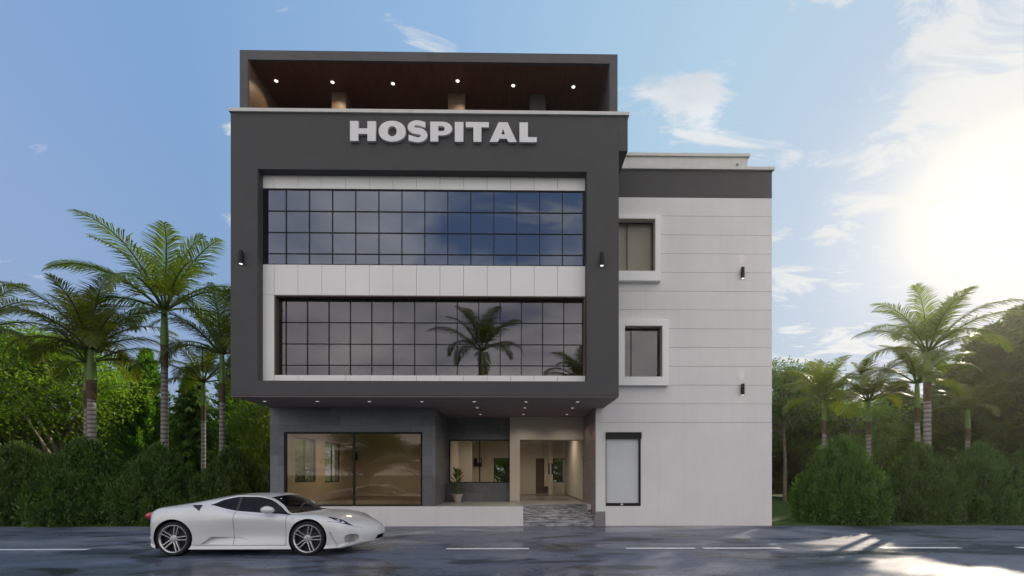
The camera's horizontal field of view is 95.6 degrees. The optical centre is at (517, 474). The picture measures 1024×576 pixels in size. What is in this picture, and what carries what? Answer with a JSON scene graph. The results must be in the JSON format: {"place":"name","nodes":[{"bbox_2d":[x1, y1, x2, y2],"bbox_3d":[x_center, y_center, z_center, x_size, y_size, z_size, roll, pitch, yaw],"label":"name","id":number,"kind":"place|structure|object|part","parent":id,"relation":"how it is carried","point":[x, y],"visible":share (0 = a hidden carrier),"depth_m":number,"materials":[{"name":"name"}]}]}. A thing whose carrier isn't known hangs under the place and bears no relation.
{"place":"outdoors","nodes":[
{"label":"outdoors","id":0,"kind":"place"},
{"bbox_2d":[228,50,774,525],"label":"hospital building","id":1,"kind":"structure","parent":0,"point":[404,314],"depth_m":12.76,"materials":[{"name":"paint"}]},
{"bbox_2d":[239,250,243,264],"bbox_3d":[-7.245,-5.672,12.141,0.104,0.342,0.126,0,0,-1],"label":"wall lamp","id":2,"kind":"object","parent":1,"relation":"attached to","point":[241,257],"visible":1,"depth_m":12.09,"materials":[{"name":"black metal"}]},
{"bbox_2d":[295,436,314,481],"bbox_3d":[-7.427,-0.491,16.115,0.050,1.530,1.639,0,0,-1],"label":"side window","id":3,"kind":"structure","parent":1,"relation":"in","point":[304,439],"depth_m":16.13,"materials":[{"name":"black metal"}]},
{"bbox_2d":[325,442,339,481],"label":"side window","id":4,"kind":"structure","parent":1,"relation":"in","point":[325,442],"depth_m":19.30,"materials":[{"name":"black metal"}]},
{"bbox_2d":[284,432,421,505],"bbox_3d":[-5.056,-0.165,14.295,4.232,2.273,0.060,0,0,-1],"label":"shop window","id":5,"kind":"structure","parent":1,"relation":"in","point":[285,433],"depth_m":14.27,"materials":[{"name":"black metal"}]},
{"bbox_2d":[263,188,584,266],"bbox_3d":[-2.521,-6.660,12.550,8.674,2.051,0.036,0,0,-1],"label":"ribbon window","id":6,"kind":"structure","parent":1,"relation":"in","point":[301,226],"depth_m":12.55,"materials":[{"name":"blue glass"}]},
{"bbox_2d":[274,295,584,376],"bbox_3d":[-2.380,-3.747,12.666,8.399,2.175,0.268,0,0,-1],"label":"ribbon window","id":7,"kind":"structure","parent":1,"relation":"in","point":[314,334],"depth_m":12.72,"materials":[{"name":"glass"}]},
{"bbox_2d":[350,120,536,143],"bbox_3d":[-1.956,-9.009,12.235,4.903,0.582,0.079,0,0,-1],"label":"building sign","id":8,"kind":"object","parent":1,"relation":"attached to","point":[416,127],"visible":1,"depth_m":12.20,"materials":[{"name":"metal"}]},
{"bbox_2d":[448,466,466,501],"bbox_3d":[-2.132,0.344,16.339,0.772,1.271,0.792,0,0,-37],"label":"potted plant","id":9,"kind":"object","parent":1,"relation":"on","point":[457,497],"visible":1,"depth_m":16.24,"materials":[{"name":"green plant"}]},
{"bbox_2d":[449,440,509,482],"bbox_3d":[-1.408,-0.478,16.893,2.206,1.562,0.060,0,0,-1],"label":"porch window","id":10,"kind":"structure","parent":1,"relation":"in","point":[449,440],"depth_m":16.86,"materials":[{"name":"black metal"}]},
{"bbox_2d":[494,458,507,481],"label":"rear window","id":11,"kind":"structure","parent":1,"relation":"in","point":[494,458],"depth_m":22.97,"materials":[{"name":"black metal"}]},
{"bbox_2d":[536,458,547,493],"bbox_3d":[1.171,0.086,23.017,0.581,1.750,0.040,0,0,-1],"label":"hall door","id":12,"kind":"structure","parent":1,"relation":"in","point":[540,488],"depth_m":23.00,"materials":[{"name":"brown wood"}]},
{"bbox_2d":[553,458,564,481],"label":"rear window","id":13,"kind":"structure","parent":1,"relation":"in","point":[553,458],"depth_m":23.00,"materials":[{"name":"black metal"}]},
{"bbox_2d":[600,252,603,265],"bbox_3d":[2.215,-5.678,12.264,0.104,0.342,0.126,0,0,-1],"label":"wall lamp","id":14,"kind":"object","parent":1,"relation":"attached to","point":[601,258],"visible":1,"depth_m":12.22,"materials":[{"name":"black metal"}]},
{"bbox_2d":[606,432,641,505],"bbox_3d":[3.259,-0.159,14.371,1.106,2.277,0.145,0,0,-1],"label":"display window","id":15,"kind":"structure","parent":1,"relation":"in","point":[623,449],"depth_m":14.39,"materials":[{"name":"glass"}]},
{"bbox_2d":[619,214,660,282],"bbox_3d":[3.447,-6.928,14.391,1.853,2.024,0.430,0,0,-1],"label":"window","id":16,"kind":"structure","parent":1,"relation":"in","point":[639,235],"depth_m":14.50,"materials":[{"name":"white metal"}]},
{"bbox_2d":[619,319,668,385],"bbox_3d":[3.789,-3.726,14.395,1.659,2.014,0.430,0,0,-1],"label":"window","id":17,"kind":"structure","parent":1,"relation":"in","point":[643,344],"depth_m":14.41,"materials":[{"name":"white metal"}]},
{"bbox_2d":[741,267,744,278],"bbox_3d":[6.934,-6.211,14.325,0.104,0.342,0.126,0,0,-1],"label":"wall lamp","id":18,"kind":"object","parent":1,"relation":"attached to","point":[742,272],"visible":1,"depth_m":14.28,"materials":[{"name":"black metal"}]},
{"bbox_2d":[741,383,744,394],"bbox_3d":[6.934,-2.619,14.325,0.104,0.342,0.126,0,0,-1],"label":"wall lamp","id":19,"kind":"object","parent":1,"relation":"attached to","point":[743,389],"visible":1,"depth_m":14.27,"materials":[{"name":"black metal"}]},
{"bbox_2d":[0,525,1023,575],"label":"road","id":20,"kind":"structure","parent":0,"point":[975,550],"depth_m":9.34,"materials":[{"name":"grey asphalt"}]},
{"bbox_2d":[146,493,384,555],"bbox_3d":[-5.245,0.997,10.013,4.680,1.198,2.116,0,0,-1],"label":"sports car","id":21,"kind":"object","parent":20,"relation":"on","point":[300,524],"visible":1,"depth_m":9.11,"materials":[{"name":"paint"}]},
{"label":"side window","id":22,"kind":"part","parent":21,"relation":"part of","materials":[{"name":"black glass"}]},
{"bbox_3d":[-5.049,1.058,9.153,1.050,0.675,0.154,0,0,-1],"label":"door","id":23,"kind":"part","parent":21,"relation":"part of","materials":[{"name":"paint"}]},
{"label":"side window","id":24,"kind":"part","parent":21,"relation":"part of","materials":[{"name":"glass"}]},
{"bbox_3d":[-5.071,1.058,10.877,1.050,0.675,0.154,0,0,-1],"label":"door","id":25,"kind":"part","parent":21,"relation":"part of","materials":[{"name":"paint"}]},
{"bbox_2d":[0,475,1023,526],"bbox_3d":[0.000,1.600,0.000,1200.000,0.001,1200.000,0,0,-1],"label":"ground","id":26,"kind":"structure","parent":0,"point":[781,514],"depth_m":15.07,"materials":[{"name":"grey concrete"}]},
{"bbox_2d":[0,281,58,361],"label":"palm tree","id":27,"kind":"object","parent":26,"relation":"on","point":[14,332],"visible":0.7,"depth_m":17.14,"materials":[{"name":"green plant"}]},
{"bbox_2d":[0,439,81,525],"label":"round shrub","id":28,"kind":"object","parent":26,"relation":"on","point":[19,461],"visible":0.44,"depth_m":14.93,"materials":[{"name":"green plant"}]},
{"bbox_2d":[0,319,109,456],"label":"broadleaf tree","id":29,"kind":"object","parent":26,"relation":"on","point":[4,436],"visible":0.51,"depth_m":20.16,"materials":[{"name":"green plant"}]},
{"bbox_2d":[7,433,130,527],"bbox_3d":[-14.400,0.501,15.384,3.610,3.795,3.630,0,0,15],"label":"round shrub","id":30,"kind":"object","parent":26,"relation":"on","point":[77,472],"visible":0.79,"depth_m":14.50,"materials":[{"name":"green plant"}]},
{"bbox_2d":[7,417,134,458],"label":"broadleaf tree","id":31,"kind":"object","parent":26,"relation":"on","point":[101,442],"visible":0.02,"depth_m":26.69,"materials":[{"name":"green plant"}]},
{"bbox_2d":[0,326,160,456],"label":"broadleaf tree","id":32,"kind":"object","parent":26,"relation":"on","point":[111,379],"visible":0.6,"depth_m":20.73,"materials":[{"name":"green plant"}]},
{"bbox_2d":[0,273,178,442],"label":"palm tree","id":33,"kind":"object","parent":26,"relation":"on","point":[89,333],"visible":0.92,"depth_m":16.86,"materials":[{"name":"green plant"}]},
{"bbox_2d":[5,302,175,437],"bbox_3d":[-16.474,-2.368,18.080,4.577,7.937,4.606,0,0,17],"label":"palm tree","id":34,"kind":"object","parent":26,"relation":"on","point":[62,376],"visible":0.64,"depth_m":17.80,"materials":[{"name":"green plant"}]},
{"bbox_2d":[41,209,230,447],"bbox_3d":[-13.577,-3.899,17.853,6.254,10.998,6.546,0,0,17],"label":"palm tree","id":35,"kind":"object","parent":26,"relation":"on","point":[165,276],"visible":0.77,"depth_m":17.18,"materials":[{"name":"green plant"}]},
{"bbox_2d":[97,347,178,465],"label":"conifer tree","id":36,"kind":"object","parent":26,"relation":"on","point":[146,429],"visible":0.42,"depth_m":23.15,"materials":[{"name":"green plant"}]},
{"bbox_2d":[94,441,201,525],"bbox_3d":[-12.152,0.641,15.535,3.147,3.569,3.030,0,0,13],"label":"round shrub","id":37,"kind":"object","parent":26,"relation":"on","point":[154,478],"visible":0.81,"depth_m":14.79,"materials":[{"name":"green plant"}]},
{"bbox_2d":[128,335,230,469],"bbox_3d":[-13.449,-2.143,20.028,4.383,7.486,4.468,0,0,1],"label":"palm tree","id":38,"kind":"object","parent":26,"relation":"on","point":[206,362],"visible":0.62,"depth_m":19.71,"materials":[{"name":"green plant"}]},
{"bbox_2d":[138,282,230,453],"bbox_3d":[-11.928,-2.774,18.653,5.323,8.748,5.289,0,0,38],"label":"palm tree","id":39,"kind":"object","parent":26,"relation":"on","point":[219,330],"visible":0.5,"depth_m":17.86,"materials":[{"name":"green plant"}]},
{"bbox_2d":[158,363,225,479],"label":"conifer tree","id":40,"kind":"object","parent":26,"relation":"on","point":[186,414],"visible":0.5,"depth_m":21.91,"materials":[{"name":"green plant"}]},
{"bbox_2d":[178,442,269,504],"bbox_3d":[-9.730,0.607,15.799,2.934,3.429,2.951,0,0,29],"label":"round shrub","id":41,"kind":"object","parent":26,"relation":"on","point":[231,470],"visible":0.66,"depth_m":15.20,"materials":[{"name":"green plant"}]},
{"bbox_2d":[189,354,263,478],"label":"conifer tree","id":42,"kind":"object","parent":26,"relation":"on","point":[230,400],"visible":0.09,"depth_m":25.85,"materials":[{"name":"green plant"}]},
{"bbox_2d":[213,399,308,485],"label":"broadleaf tree","id":43,"kind":"object","parent":26,"relation":"on","point":[254,428],"visible":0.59,"depth_m":22.86,"materials":[{"name":"green plant"}]},
{"bbox_2d":[256,443,334,480],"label":"broadleaf tree","id":44,"kind":"object","parent":26,"relation":"on","point":[298,477],"visible":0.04,"depth_m":29.50,"materials":[{"name":"green plant"}]},
{"bbox_2d":[495,459,507,481],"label":"broadleaf tree","id":45,"kind":"object","parent":26,"relation":"on","point":[502,475],"visible":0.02,"depth_m":28.34,"materials":[{"name":"green plant"}]},
{"bbox_2d":[554,459,562,481],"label":"broadleaf tree","id":46,"kind":"object","parent":26,"relation":"on","point":[558,469],"visible":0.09,"depth_m":27.22,"materials":[{"name":"green plant"}]},
{"bbox_2d":[772,389,863,472],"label":"broadleaf tree","id":47,"kind":"object","parent":26,"relation":"on","point":[778,437],"visible":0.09,"depth_m":30.45,"materials":[{"name":"green plant"}]},
{"bbox_2d":[775,355,879,448],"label":"palm tree","id":48,"kind":"object","parent":26,"relation":"on","point":[822,388],"visible":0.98,"depth_m":19.50,"materials":[{"name":"green plant"}]},
{"bbox_2d":[785,433,900,526],"bbox_3d":[10.902,0.550,15.562,3.172,3.907,3.295,0,0,-17],"label":"round shrub","id":49,"kind":"object","parent":26,"relation":"on","point":[842,481],"visible":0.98,"depth_m":14.93,"materials":[{"name":"green plant"}]},
{"bbox_2d":[775,395,941,471],"bbox_3d":[20.198,-1.536,28.058,8.151,6.282,7.296,0,0,43],"label":"broadleaf tree","id":50,"kind":"object","parent":26,"relation":"on","point":[852,426],"visible":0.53,"depth_m":27.07,"materials":[{"name":"green plant"}]},
{"bbox_2d":[824,358,941,460],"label":"palm tree","id":51,"kind":"object","parent":26,"relation":"on","point":[875,385],"visible":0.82,"depth_m":19.00,"materials":[{"name":"green plant"}]},
{"bbox_2d":[860,340,980,441],"bbox_3d":[15.396,-1.737,17.941,3.586,6.681,3.656,0,0,35],"label":"palm tree","id":52,"kind":"object","parent":26,"relation":"on","point":[914,371],"visible":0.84,"depth_m":17.71,"materials":[{"name":"green plant"}]},
{"bbox_2d":[884,437,974,524],"bbox_3d":[13.814,0.535,15.969,2.839,3.677,2.823,0,0,-12],"label":"round shrub","id":53,"kind":"object","parent":26,"relation":"on","point":[924,483],"visible":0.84,"depth_m":15.29,"materials":[{"name":"green plant"}]},
{"bbox_2d":[852,283,1023,518],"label":"palm tree","id":54,"kind":"object","parent":26,"relation":"on","point":[938,319],"visible":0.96,"depth_m":16.47,"materials":[{"name":"green plant"}]},
{"bbox_2d":[877,318,1023,474],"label":"broadleaf tree","id":55,"kind":"object","parent":26,"relation":"on","point":[998,363],"visible":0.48,"depth_m":23.51,"materials":[{"name":"green plant"}]},
{"bbox_2d":[932,377,1021,449],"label":"palm tree","id":56,"kind":"object","parent":26,"relation":"on","point":[954,400],"visible":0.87,"depth_m":21.19,"materials":[{"name":"green plant"}]},
{"bbox_2d":[936,439,1023,524],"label":"round shrub","id":57,"kind":"object","parent":26,"relation":"on","point":[982,467],"visible":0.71,"depth_m":15.23,"materials":[{"name":"green plant"}]},
{"bbox_2d":[984,444,1023,520],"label":"round shrub","id":58,"kind":"object","parent":26,"relation":"on","point":[1017,461],"visible":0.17,"depth_m":15.66,"materials":[{"name":"green plant"}]},
{"bbox_2d":[0,0,1023,474],"label":"sky","id":59,"kind":"structure","parent":0,"point":[891,132],"materials":[{"name":"blue"}]},
{"bbox_2d":[772,430,815,496],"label":"tree","id":60,"kind":"object","parent":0,"point":[777,478],"visible":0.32,"depth_m":31.20,"materials":[{"name":"green plant"}]},
{"bbox_2d":[781,421,845,484],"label":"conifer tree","id":61,"kind":"object","parent":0,"point":[804,456],"visible":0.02,"depth_m":30.94,"materials":[{"name":"green plant"}]},
{"bbox_2d":[771,356,857,501],"bbox_3d":[14.947,-2.670,27.746,7.662,8.545,7.527,0,0,-12],"label":"pine tree","id":62,"kind":"object","parent":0,"point":[803,410],"visible":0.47,"depth_m":26.36,"materials":[{"name":"green plant"}]},
{"bbox_2d":[772,373,889,470],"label":"palm tree","id":63,"kind":"object","parent":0,"point":[805,426],"visible":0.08,"depth_m":29.22,"materials":[{"name":"green plant"}]},
{"bbox_2d":[864,380,922,471],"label":"tree","id":64,"kind":"object","parent":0,"point":[906,399],"visible":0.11,"depth_m":28.59,"materials":[{"name":"green plant"}]},
{"bbox_2d":[882,363,1005,467],"bbox_3d":[24.435,-2.394,26.483,6.023,7.990,6.149,0,0,-25],"label":"tree","id":65,"kind":"object","parent":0,"point":[934,393],"visible":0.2,"depth_m":25.97,"materials":[{"name":"green plant"}]},
{"bbox_2d":[970,302,1023,449],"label":"tree","id":66,"kind":"object","parent":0,"point":[1017,319],"visible":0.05,"depth_m":25.80,"materials":[{"name":"green plant"}]}
]}

